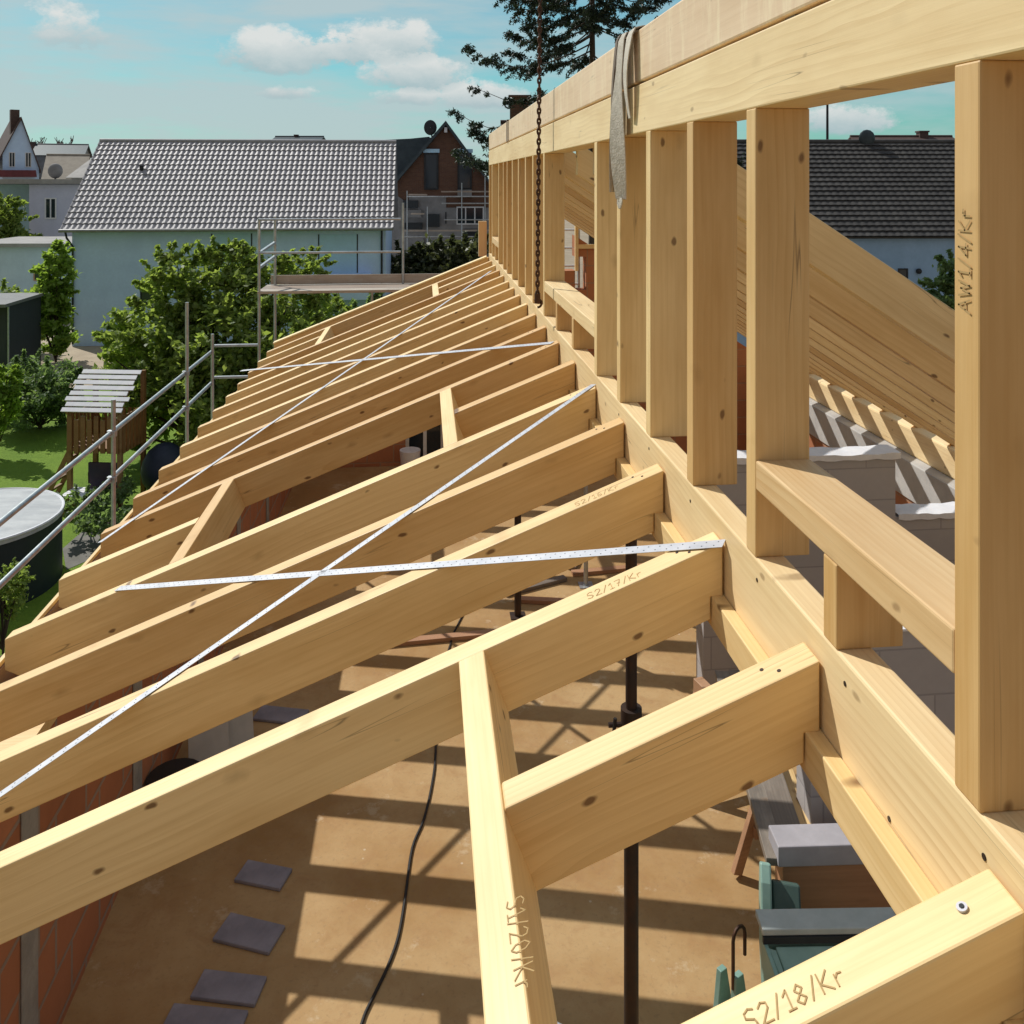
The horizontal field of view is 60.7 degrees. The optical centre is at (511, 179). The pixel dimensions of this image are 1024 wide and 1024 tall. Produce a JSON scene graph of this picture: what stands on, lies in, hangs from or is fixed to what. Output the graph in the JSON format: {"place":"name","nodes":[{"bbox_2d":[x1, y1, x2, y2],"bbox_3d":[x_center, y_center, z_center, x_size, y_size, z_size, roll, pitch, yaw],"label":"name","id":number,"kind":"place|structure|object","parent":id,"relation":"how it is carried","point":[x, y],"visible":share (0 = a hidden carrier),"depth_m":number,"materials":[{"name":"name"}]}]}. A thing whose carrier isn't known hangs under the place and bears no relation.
{"place":"outdoors","nodes":[
{"label":"outdoors","id":0,"kind":"place"},
{"bbox_2d":[0,109,40,178],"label":"white gable house","id":1,"kind":"structure","parent":0,"point":[18,159],"depth_m":101.07,"materials":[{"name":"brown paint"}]},
{"bbox_2d":[0,236,71,316],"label":"garage","id":2,"kind":"structure","parent":0,"point":[20,257],"depth_m":44.09,"materials":[{"name":"paint"}]},
{"bbox_2d":[0,163,81,235],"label":"flat roofed house","id":3,"kind":"structure","parent":0,"point":[49,201],"depth_m":55.00,"materials":[{"name":"paint"}]},
{"bbox_2d":[31,142,91,178],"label":"house","id":4,"kind":"structure","parent":0,"point":[41,150],"depth_m":111.05,"materials":[{"name":"stone"}]},
{"bbox_2d":[41,154,89,178],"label":"house","id":5,"kind":"structure","parent":0,"point":[69,164],"depth_m":91.41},
{"bbox_2d":[32,327,108,387],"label":"path","id":6,"kind":"structure","parent":0,"point":[86,357],"depth_m":34.50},
{"bbox_2d":[63,530,103,569],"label":"paving","id":7,"kind":"structure","parent":0,"point":[79,549],"depth_m":16.55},
{"bbox_2d":[0,347,269,655],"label":"lawn","id":8,"kind":"structure","parent":0,"point":[32,457],"depth_m":21.37,"materials":[{"name":"plant"}]},
{"bbox_2d":[0,363,25,441],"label":"shrub","id":9,"kind":"object","parent":8,"relation":"on","point":[10,403],"visible":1,"depth_m":22.01,"materials":[{"name":"green plant"}]},
{"bbox_2d":[0,557,35,653],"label":"shrub","id":10,"kind":"object","parent":8,"relation":"on","point":[13,589],"visible":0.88,"depth_m":12.87,"materials":[{"name":"green plant"}]},
{"bbox_2d":[0,293,43,372],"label":"garden shed","id":11,"kind":"structure","parent":8,"relation":"on","point":[20,321],"depth_m":31.12,"materials":[{"name":"metal"}]},
{"bbox_2d":[0,487,64,612],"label":"round pool","id":12,"kind":"structure","parent":8,"relation":"on","point":[26,530],"depth_m":14.87,"materials":[{"name":"plastic"}]},
{"bbox_2d":[0,348,86,434],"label":"shrub","id":13,"kind":"object","parent":8,"relation":"on","point":[45,395],"visible":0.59,"depth_m":24.11,"materials":[{"name":"green plant"}]},
{"bbox_2d":[24,238,82,361],"bbox_3d":[-17.606,4.636,33.515,1.966,4.834,1.894,0,0,23],"label":"young tree","id":14,"kind":"object","parent":8,"relation":"on","point":[57,292],"visible":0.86,"depth_m":33.26,"materials":[{"name":"green plant"}]},
{"bbox_2d":[56,472,137,540],"bbox_3d":[-8.171,6.489,17.275,1.540,1.125,2.884,0,0,-19],"label":"shrub","id":15,"kind":"object","parent":8,"relation":"on","point":[91,516],"visible":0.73,"depth_m":16.81,"materials":[{"name":"green plant"}]},
{"bbox_2d":[48,369,146,516],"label":"play tower","id":16,"kind":"structure","parent":8,"relation":"on","point":[87,429],"depth_m":18.59,"materials":[{"name":"brown wood"}]},
{"bbox_2d":[140,442,179,489],"bbox_3d":[-7.702,6.450,19.416,1.020,1.200,0.960,0,0,0],"label":"trampoline","id":17,"kind":"object","parent":8,"relation":"on","point":[158,457],"visible":0.52,"depth_m":19.09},
{"bbox_2d":[89,235,351,450],"bbox_3d":[-7.394,4.239,21.424,6.724,5.642,5.167,0,0,-6],"label":"garden tree","id":18,"kind":"object","parent":8,"relation":"on","point":[158,354],"visible":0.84,"depth_m":21.21,"materials":[{"name":"green plant"}]},
{"bbox_2d":[67,220,588,325],"bbox_3d":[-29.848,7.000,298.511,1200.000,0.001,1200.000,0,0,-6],"label":"ground","id":19,"kind":"structure","parent":0,"point":[570,257],"depth_m":85.80,"materials":[{"name":"soil"}]},
{"bbox_2d":[0,191,42,238],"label":"garden tree","id":20,"kind":"object","parent":19,"relation":"on","point":[11,215],"visible":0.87,"depth_m":51.57,"materials":[{"name":"green plant"}]},
{"bbox_2d":[0,488,291,1023],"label":"eave wall","id":21,"kind":"structure","parent":19,"relation":"on","point":[43,968],"depth_m":4.21,"materials":[{"name":"ceramic"}]},
{"bbox_2d":[0,485,158,683],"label":"eave board","id":22,"kind":"object","parent":21,"relation":"attached to","point":[5,675],"depth_m":4.43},
{"bbox_2d":[0,357,266,666],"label":"edge batten","id":23,"kind":"object","parent":22,"relation":"on","point":[55,599],"depth_m":5.38,"materials":[{"name":"brown wood"}]},
{"bbox_2d":[0,418,623,741],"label":"rafter","id":24,"kind":"object","parent":21,"relation":"on","point":[102,668],"visible":0.99,"depth_m":3.80,"materials":[{"name":"brown wood"}]},
{"bbox_2d":[681,869,1023,1023],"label":"rafter","id":25,"kind":"object","parent":21,"relation":"on","point":[954,954],"visible":1,"depth_m":1.30,"materials":[{"name":"brown wood"}]},
{"bbox_2d":[58,139,397,345],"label":"white house","id":26,"kind":"structure","parent":19,"relation":"on","point":[134,202],"depth_m":38.05,"materials":[{"name":"grey tile"}]},
{"bbox_2d":[318,234,357,272],"bbox_3d":[-7.504,3.240,37.746,1.690,1.720,0.040,0,0,-6],"label":"shuttered window","id":27,"kind":"structure","parent":26,"relation":"in","point":[347,262],"depth_m":37.75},
{"bbox_2d":[391,239,442,292],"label":"bush","id":28,"kind":"object","parent":19,"relation":"on","point":[411,260],"visible":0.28,"depth_m":45.10,"materials":[{"name":"green plant"}]},
{"bbox_2d":[404,175,488,252],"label":"scaffold","id":29,"kind":"object","parent":19,"relation":"on","point":[425,195],"visible":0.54,"depth_m":55.17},
{"bbox_2d":[413,230,488,273],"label":"bush","id":30,"kind":"object","parent":19,"relation":"on","point":[463,251],"visible":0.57,"depth_m":44.29,"materials":[{"name":"green plant"}]},
{"bbox_2d":[339,226,746,467],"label":"gable wall","id":31,"kind":"structure","parent":19,"relation":"on","point":[429,441],"depth_m":12.62,"materials":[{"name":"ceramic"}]},
{"bbox_2d":[409,425,440,456],"bbox_3d":[-1.250,3.025,12.553,0.550,2.050,0.030,0,0,-6],"label":"window pane","id":32,"kind":"structure","parent":31,"relation":"in","point":[433,434],"depth_m":12.54,"materials":[{"name":"black glass"}]},
{"bbox_2d":[446,0,746,243],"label":"conifer","id":33,"kind":"object","parent":19,"relation":"on","point":[591,16],"visible":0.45,"depth_m":33.22,"materials":[{"name":"green plant"}]},
{"bbox_2d":[917,248,954,309],"bbox_3d":[13.009,4.549,26.054,2.588,5.012,2.160,0,0,-6],"label":"garden tree","id":34,"kind":"object","parent":19,"relation":"on","point":[944,282],"visible":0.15,"depth_m":25.86,"materials":[{"name":"green plant"}]},
{"bbox_2d":[62,466,796,1023],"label":"floor","id":35,"kind":"structure","parent":0,"point":[334,904],"depth_m":4.92,"materials":[{"name":"wood"}]},
{"bbox_2d":[146,758,198,785],"bbox_3d":[-2.108,3.890,5.468,0.339,0.320,0.339,0,0,-6],"label":"bucket","id":36,"kind":"object","parent":35,"relation":"on","point":[164,770],"visible":0.16,"depth_m":5.54,"materials":[{"name":"plastic"}]},
{"bbox_2d":[163,1003,247,1023],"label":"slab offcut","id":37,"kind":"object","parent":35,"relation":"on","point":[186,1014],"visible":1,"depth_m":4.21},
{"bbox_2d":[188,721,228,761],"bbox_3d":[-2.062,3.752,5.941,0.260,0.620,0.017,0,-16,-23],"label":"board offcut","id":38,"kind":"object","parent":35,"relation":"on","point":[209,743],"visible":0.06,"depth_m":5.92,"materials":[{"name":"wood"}]},
{"bbox_2d":[190,969,266,1007],"bbox_3d":[-1.413,4.039,4.368,0.334,0.022,0.153,0,0,7],"label":"slab offcut","id":39,"kind":"object","parent":35,"relation":"on","point":[229,988],"visible":1,"depth_m":4.35,"materials":[{"name":"concrete"}]},
{"bbox_2d":[228,711,253,748],"bbox_3d":[-1.939,3.752,6.085,0.260,0.620,0.017,0,-16,-28],"label":"board offcut","id":40,"kind":"object","parent":35,"relation":"on","point":[241,730],"visible":0.04,"depth_m":6.08,"materials":[{"name":"wood"}]},
{"bbox_2d":[213,912,284,955],"bbox_3d":[-1.408,4.039,4.683,0.334,0.022,0.174,0,0,15],"label":"slab offcut","id":41,"kind":"object","parent":35,"relation":"on","point":[259,936],"visible":1,"depth_m":4.67,"materials":[{"name":"concrete"}]},
{"bbox_2d":[234,860,291,891],"bbox_3d":[-1.442,4.039,5.074,0.289,0.022,0.153,0,0,13],"label":"slab offcut","id":42,"kind":"object","parent":35,"relation":"on","point":[263,875],"visible":1,"depth_m":5.06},
{"bbox_2d":[253,705,308,723],"bbox_3d":[-1.741,4.039,6.590,0.380,0.022,0.173,0,0,9],"label":"slab offcut","id":43,"kind":"object","parent":35,"relation":"on","point":[275,714],"visible":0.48,"depth_m":6.58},
{"bbox_2d":[360,617,462,1023],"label":"cable","id":44,"kind":"object","parent":35,"relation":"on","point":[401,919],"visible":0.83,"depth_m":4.94,"materials":[{"name":"black rubber"}]},
{"bbox_2d":[396,628,497,646],"bbox_3d":[-0.679,4.030,7.670,1.600,0.036,0.080,0,0,-10],"label":"timber offcut","id":45,"kind":"object","parent":35,"relation":"on","point":[445,637],"visible":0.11,"depth_m":7.67,"materials":[{"name":"brown wood"}]},
{"bbox_2d":[608,539,641,1023],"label":"steel prop","id":46,"kind":"object","parent":35,"relation":"on","point":[631,709],"visible":0.43,"depth_m":3.77,"materials":[{"name":"black metal"}]},
{"bbox_2d":[489,0,1023,910],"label":"stud wall","id":47,"kind":"structure","parent":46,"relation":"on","point":[653,324],"depth_m":2.13,"materials":[{"name":"brown wood"}]},
{"bbox_2d":[534,0,542,307],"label":"crane chain","id":48,"kind":"object","parent":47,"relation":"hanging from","point":[537,300],"visible":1,"depth_m":6.22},
{"bbox_2d":[489,0,830,149],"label":"ridge beam","id":49,"kind":"structure","parent":47,"relation":"on","point":[681,33],"depth_m":3.30,"materials":[{"name":"brown wood"}]},
{"bbox_2d":[609,25,644,208],"bbox_3d":[0.552,-0.261,3.932,0.229,0.787,0.444,0,0,-6],"label":"lifting sling","id":50,"kind":"object","parent":49,"relation":"hanging from","point":[617,168],"visible":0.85,"depth_m":3.87,"materials":[{"name":"fabric"}]},
{"bbox_2d":[553,366,1023,1023],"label":"ledger","id":51,"kind":"object","parent":47,"relation":"attached to","point":[893,868],"depth_m":1.81,"materials":[{"name":"brown wood"}]},
{"bbox_2d":[5,386,595,675],"bbox_3d":[-1.018,1.779,4.479,3.218,0.202,0.086,-22,2,-5],"label":"rafter","id":52,"kind":"object","parent":51,"relation":"attached to","point":[97,618],"visible":0.91,"depth_m":4.43,"materials":[{"name":"brown wood"}]},
{"bbox_2d":[169,479,244,563],"bbox_3d":[-1.734,2.037,5.048,0.080,0.200,1.189,-22,2,-5],"label":"trimmer","id":53,"kind":"object","parent":52,"relation":"attached to","point":[216,522],"visible":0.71,"depth_m":5.10,"materials":[{"name":"brown wood"}]},
{"bbox_2d":[59,517,198,608],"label":"rafter","id":54,"kind":"object","parent":53,"relation":"attached to","point":[114,570],"visible":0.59,"depth_m":4.96,"materials":[{"name":"brown wood"}]},
{"bbox_2d":[0,384,595,796],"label":"steel strap","id":55,"kind":"object","parent":52,"relation":"attached to","point":[169,677],"visible":1,"depth_m":3.39,"materials":[{"name":"metal"}]},
{"bbox_2d":[114,539,724,590],"bbox_3d":[-0.669,1.567,3.494,3.146,0.968,0.039,0,0,34],"label":"steel strap","id":56,"kind":"object","parent":52,"relation":"attached to","point":[599,552],"visible":1,"depth_m":3.17,"materials":[{"name":"metal"}]},
{"bbox_2d":[440,388,463,446],"bbox_3d":[-0.346,1.485,5.187,0.080,0.200,1.189,-22,2,-5],"label":"trimmer","id":57,"kind":"object","parent":52,"relation":"attached to","point":[452,432],"visible":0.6,"depth_m":5.08,"materials":[{"name":"brown wood"}]},
{"bbox_2d":[454,360,574,438],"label":"rafter","id":58,"kind":"object","parent":57,"relation":"attached to","point":[514,400],"visible":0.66,"depth_m":5.18,"materials":[{"name":"brown wood"}]},
{"bbox_2d":[101,341,558,557],"bbox_3d":[-1.145,1.779,5.748,3.218,0.202,0.086,-22,2,-5],"label":"rafter","id":59,"kind":"object","parent":51,"relation":"attached to","point":[279,474],"visible":0.73,"depth_m":5.71,"materials":[{"name":"brown wood"}]},
{"bbox_2d":[98,271,490,542],"bbox_3d":[-1.393,1.674,8.024,0.038,1.118,5.797,0,0,23],"label":"steel strap","id":60,"kind":"object","parent":59,"relation":"attached to","point":[135,517],"visible":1,"depth_m":6.76,"materials":[{"name":"metal"}]},
{"bbox_2d":[241,341,553,370],"bbox_3d":[-1.502,1.709,8.235,0.038,1.227,5.877,0,0,-37],"label":"steel strap","id":61,"kind":"object","parent":59,"relation":"attached to","point":[509,346],"visible":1,"depth_m":7.24,"materials":[{"name":"metal"}]},
{"bbox_2d":[0,464,662,822],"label":"rafter","id":62,"kind":"object","parent":51,"relation":"attached to","point":[191,702],"visible":1,"depth_m":3.16,"materials":[{"name":"brown wood"}]},
{"bbox_2d":[133,325,545,516],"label":"rafter","id":63,"kind":"object","parent":51,"relation":"attached to","point":[334,422],"visible":0.57,"depth_m":6.32,"materials":[{"name":"brown wood"}]},
{"bbox_2d":[159,313,535,484],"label":"rafter","id":64,"kind":"object","parent":51,"relation":"attached to","point":[321,409],"visible":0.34,"depth_m":6.92,"materials":[{"name":"brown wood"}]},
{"bbox_2d":[180,303,526,459],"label":"rafter","id":65,"kind":"object","parent":51,"relation":"attached to","point":[209,440],"visible":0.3,"depth_m":7.50,"materials":[{"name":"brown wood"}]},
{"bbox_2d":[198,294,519,437],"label":"rafter","id":66,"kind":"object","parent":51,"relation":"attached to","point":[326,378],"visible":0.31,"depth_m":8.08,"materials":[{"name":"brown wood"}]},
{"bbox_2d":[0,532,721,944],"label":"rafter","id":67,"kind":"object","parent":51,"relation":"attached to","point":[70,866],"visible":1,"depth_m":2.52,"materials":[{"name":"brown wood"}]},
{"bbox_2d":[459,651,556,1023],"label":"trimmer","id":68,"kind":"object","parent":67,"relation":"attached to","point":[516,981],"visible":0.98,"depth_m":1.77,"materials":[{"name":"brown wood"}]},
{"bbox_2d":[502,642,818,890],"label":"rafter","id":69,"kind":"object","parent":68,"relation":"attached to","point":[617,790],"visible":0.88,"depth_m":1.96,"materials":[{"name":"brown wood"}]},
{"bbox_2d":[213,287,513,419],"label":"rafter","id":70,"kind":"object","parent":51,"relation":"attached to","point":[358,354],"visible":0.3,"depth_m":8.64,"materials":[{"name":"brown wood"}]},
{"bbox_2d":[226,281,508,404],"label":"rafter","id":71,"kind":"object","parent":51,"relation":"attached to","point":[357,346],"visible":0.28,"depth_m":9.20,"materials":[{"name":"brown wood"}]},
{"bbox_2d":[237,275,503,390],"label":"rafter","id":72,"kind":"object","parent":51,"relation":"attached to","point":[367,334],"visible":0.3,"depth_m":9.77,"materials":[{"name":"brown wood"}]},
{"bbox_2d":[248,270,498,378],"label":"rafter","id":73,"kind":"object","parent":51,"relation":"attached to","point":[369,325],"visible":0.29,"depth_m":10.34,"materials":[{"name":"brown wood"}]},
{"bbox_2d":[267,261,491,356],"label":"rafter","id":74,"kind":"object","parent":51,"relation":"attached to","point":[380,311],"visible":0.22,"depth_m":11.55,"materials":[{"name":"brown wood"}]},
{"bbox_2d":[315,326,334,343],"bbox_3d":[-2.321,2.037,10.921,0.080,0.200,1.124,-22,2,-5],"label":"trimmer","id":75,"kind":"object","parent":74,"relation":"attached to","point":[327,333],"visible":0.49,"depth_m":11.02,"materials":[{"name":"brown wood"}]},
{"bbox_2d":[258,336,319,367],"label":"rafter","id":76,"kind":"object","parent":75,"relation":"attached to","point":[287,352],"visible":0.38,"depth_m":10.83,"materials":[{"name":"brown wood"}]},
{"bbox_2d":[274,257,488,347],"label":"rafter","id":77,"kind":"object","parent":51,"relation":"attached to","point":[374,305],"visible":0.27,"depth_m":12.10,"materials":[{"name":"brown wood"}]},
{"bbox_2d":[273,256,486,343],"bbox_3d":[-1.814,1.668,12.160,3.150,0.022,0.140,-22,2,-5],"label":"verge board","id":78,"kind":"object","parent":77,"relation":"attached to","point":[378,300],"visible":1,"depth_m":12.11,"materials":[{"name":"brown wood"}]},
{"bbox_2d":[693,677,758,875],"bbox_3d":[1.416,3.712,5.521,0.574,0.655,0.900,0,0,-20],"label":"trestle","id":79,"kind":"object","parent":35,"relation":"on","point":[749,833],"visible":0.21,"depth_m":5.08,"materials":[{"name":"brown wood"}]},
{"bbox_2d":[783,768,809,823],"bbox_3d":[1.535,3.395,4.902,0.130,0.041,1.200,0,3,4],"label":"loose board","id":80,"kind":"object","parent":79,"relation":"on","point":[790,778],"visible":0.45,"depth_m":4.82,"materials":[{"name":"brown wood"}]},
{"bbox_2d":[713,924,746,1006],"bbox_3d":[1.037,3.761,4.119,0.139,0.578,0.140,0,0,-34],"label":"green clamp","id":81,"kind":"object","parent":35,"relation":"on","point":[722,993],"visible":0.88,"depth_m":4.09,"materials":[{"name":"paint"}]},
{"bbox_2d":[696,444,954,684],"bbox_3d":[2.792,3.088,6.902,2.750,1.923,0.206,0,0,-6],"label":"block partition","id":82,"kind":"object","parent":35,"relation":"on","point":[866,473],"visible":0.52,"depth_m":6.81,"materials":[{"name":"concrete"}]},
{"bbox_2d":[755,861,895,982],"bbox_3d":[1.415,3.650,3.939,0.625,0.799,0.716,0,0,-1],"label":"green machine","id":83,"kind":"object","parent":35,"relation":"on","point":[792,933],"visible":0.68,"depth_m":3.89,"materials":[{"name":"paint"}]},
{"bbox_2d":[769,823,894,912],"bbox_3d":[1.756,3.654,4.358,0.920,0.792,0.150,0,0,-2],"label":"work table","id":84,"kind":"object","parent":35,"relation":"on","point":[822,865],"visible":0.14,"depth_m":4.30,"materials":[{"name":"brown wood"}]},
{"bbox_2d":[715,670,777,865],"bbox_3d":[1.359,3.308,5.033,0.130,0.042,1.500,0,3,4],"label":"loose board","id":85,"kind":"object","parent":84,"relation":"on","point":[760,808],"visible":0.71,"depth_m":4.57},
{"bbox_2d":[728,669,799,824],"bbox_3d":[1.452,3.307,5.043,0.130,0.042,1.500,0,3,4],"label":"loose board","id":86,"kind":"object","parent":84,"relation":"on","point":[782,807],"visible":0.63,"depth_m":4.66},
{"bbox_2d":[797,627,954,823],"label":"block pier","id":87,"kind":"structure","parent":35,"relation":"on","point":[921,671],"depth_m":4.66,"materials":[{"name":"concrete"}]},
{"bbox_2d":[809,373,954,503],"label":"knee wall","id":88,"kind":"structure","parent":35,"relation":"on","point":[924,464],"depth_m":9.36,"materials":[{"name":"paint"}]},
{"bbox_2d":[565,203,867,400],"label":"steep rafter","id":89,"kind":"object","parent":88,"relation":"on","point":[812,366],"depth_m":10.19,"materials":[{"name":"brown wood"}]},
{"bbox_2d":[565,198,897,415],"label":"steep rafter","id":90,"kind":"object","parent":88,"relation":"on","point":[744,317],"depth_m":9.55,"materials":[{"name":"brown wood"}]},
{"bbox_2d":[565,192,933,433],"bbox_3d":[2.427,1.307,8.860,5.443,0.190,0.080,33,-3,-5],"label":"steep rafter","id":91,"kind":"object","parent":88,"relation":"on","point":[811,355],"visible":0.01,"depth_m":8.92,"materials":[{"name":"brown wood"}]},
{"bbox_2d":[564,152,954,432],"bbox_3d":[2.613,1.307,6.995,5.443,0.190,0.080,33,-3,-5],"label":"steep rafter","id":92,"kind":"object","parent":88,"relation":"on","point":[570,168],"visible":0.08,"depth_m":6.97,"materials":[{"name":"brown wood"}]},
{"bbox_2d":[565,178,954,440],"bbox_3d":[2.551,1.307,7.617,5.443,0.190,0.080,33,-3,-5],"label":"steep rafter","id":93,"kind":"object","parent":88,"relation":"on","point":[830,355],"depth_m":7.63,"materials":[{"name":"brown wood"}]},
{"bbox_2d":[565,185,954,445],"bbox_3d":[2.489,1.307,8.239,5.443,0.190,0.080,33,-3,-5],"label":"steep rafter","id":94,"kind":"object","parent":88,"relation":"on","point":[813,351],"depth_m":8.28,"materials":[{"name":"brown wood"}]},
{"bbox_2d":[576,149,954,423],"bbox_3d":[2.676,1.307,6.373,5.443,0.190,0.080,33,-3,-5],"label":"steep rafter","id":95,"kind":"object","parent":88,"relation":"on","point":[584,165],"visible":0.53,"depth_m":6.32,"materials":[{"name":"brown wood"}]},
{"bbox_2d":[593,148,954,412],"bbox_3d":[2.738,1.307,5.751,5.443,0.190,0.080,33,-3,-5],"label":"steep rafter","id":96,"kind":"object","parent":88,"relation":"on","point":[847,332],"visible":0.31,"depth_m":5.67,"materials":[{"name":"brown wood"}]},
{"bbox_2d":[737,164,954,363],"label":"steep rafter","id":97,"kind":"object","parent":88,"relation":"on","point":[859,273],"depth_m":3.88,"materials":[{"name":"brown wood"}]},
{"bbox_2d":[737,219,954,392],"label":"steep rafter","id":98,"kind":"object","parent":88,"relation":"on","point":[878,328],"depth_m":4.78,"materials":[{"name":"brown wood"}]},
{"bbox_2d":[392,120,488,267],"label":"brick gable house","id":99,"kind":"structure","parent":0,"point":[428,166],"depth_m":57.13,"materials":[{"name":"brick"}]},
{"bbox_2d":[423,149,439,189],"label":"window","id":100,"kind":"structure","parent":99,"relation":"in","point":[430,155],"depth_m":57.06,"materials":[{"name":"black glass"}]},
{"bbox_2d":[458,149,472,189],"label":"window","id":101,"kind":"structure","parent":99,"relation":"in","point":[464,174],"depth_m":57.17,"materials":[{"name":"black glass"}]},
{"bbox_2d":[456,207,483,224],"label":"window","id":102,"kind":"structure","parent":99,"relation":"in","point":[467,212],"depth_m":57.20,"materials":[{"name":"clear glass"}]},
{"bbox_2d":[0,0,954,178],"label":"sky","id":103,"kind":"structure","parent":0,"point":[91,71],"materials":[{"name":"blue"}]},
{"bbox_2d":[737,130,954,346],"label":"grey house","id":104,"kind":"structure","parent":0,"point":[890,203],"depth_m":35.10,"materials":[{"name":"tile"}]},
{"bbox_2d":[848,131,954,138],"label":"house","id":105,"kind":"structure","parent":0,"point":[921,135],"depth_m":64.28,"materials":[{"name":"brown tile"}]},
{"label":"gravel strip","id":106,"kind":"structure","parent":0,"visible":0},
{"bbox_2d":[0,203,440,588],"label":"scaffold","id":107,"kind":"object","parent":106,"relation":"on","point":[305,284],"visible":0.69,"depth_m":13.80,"materials":[{"name":"metal"}]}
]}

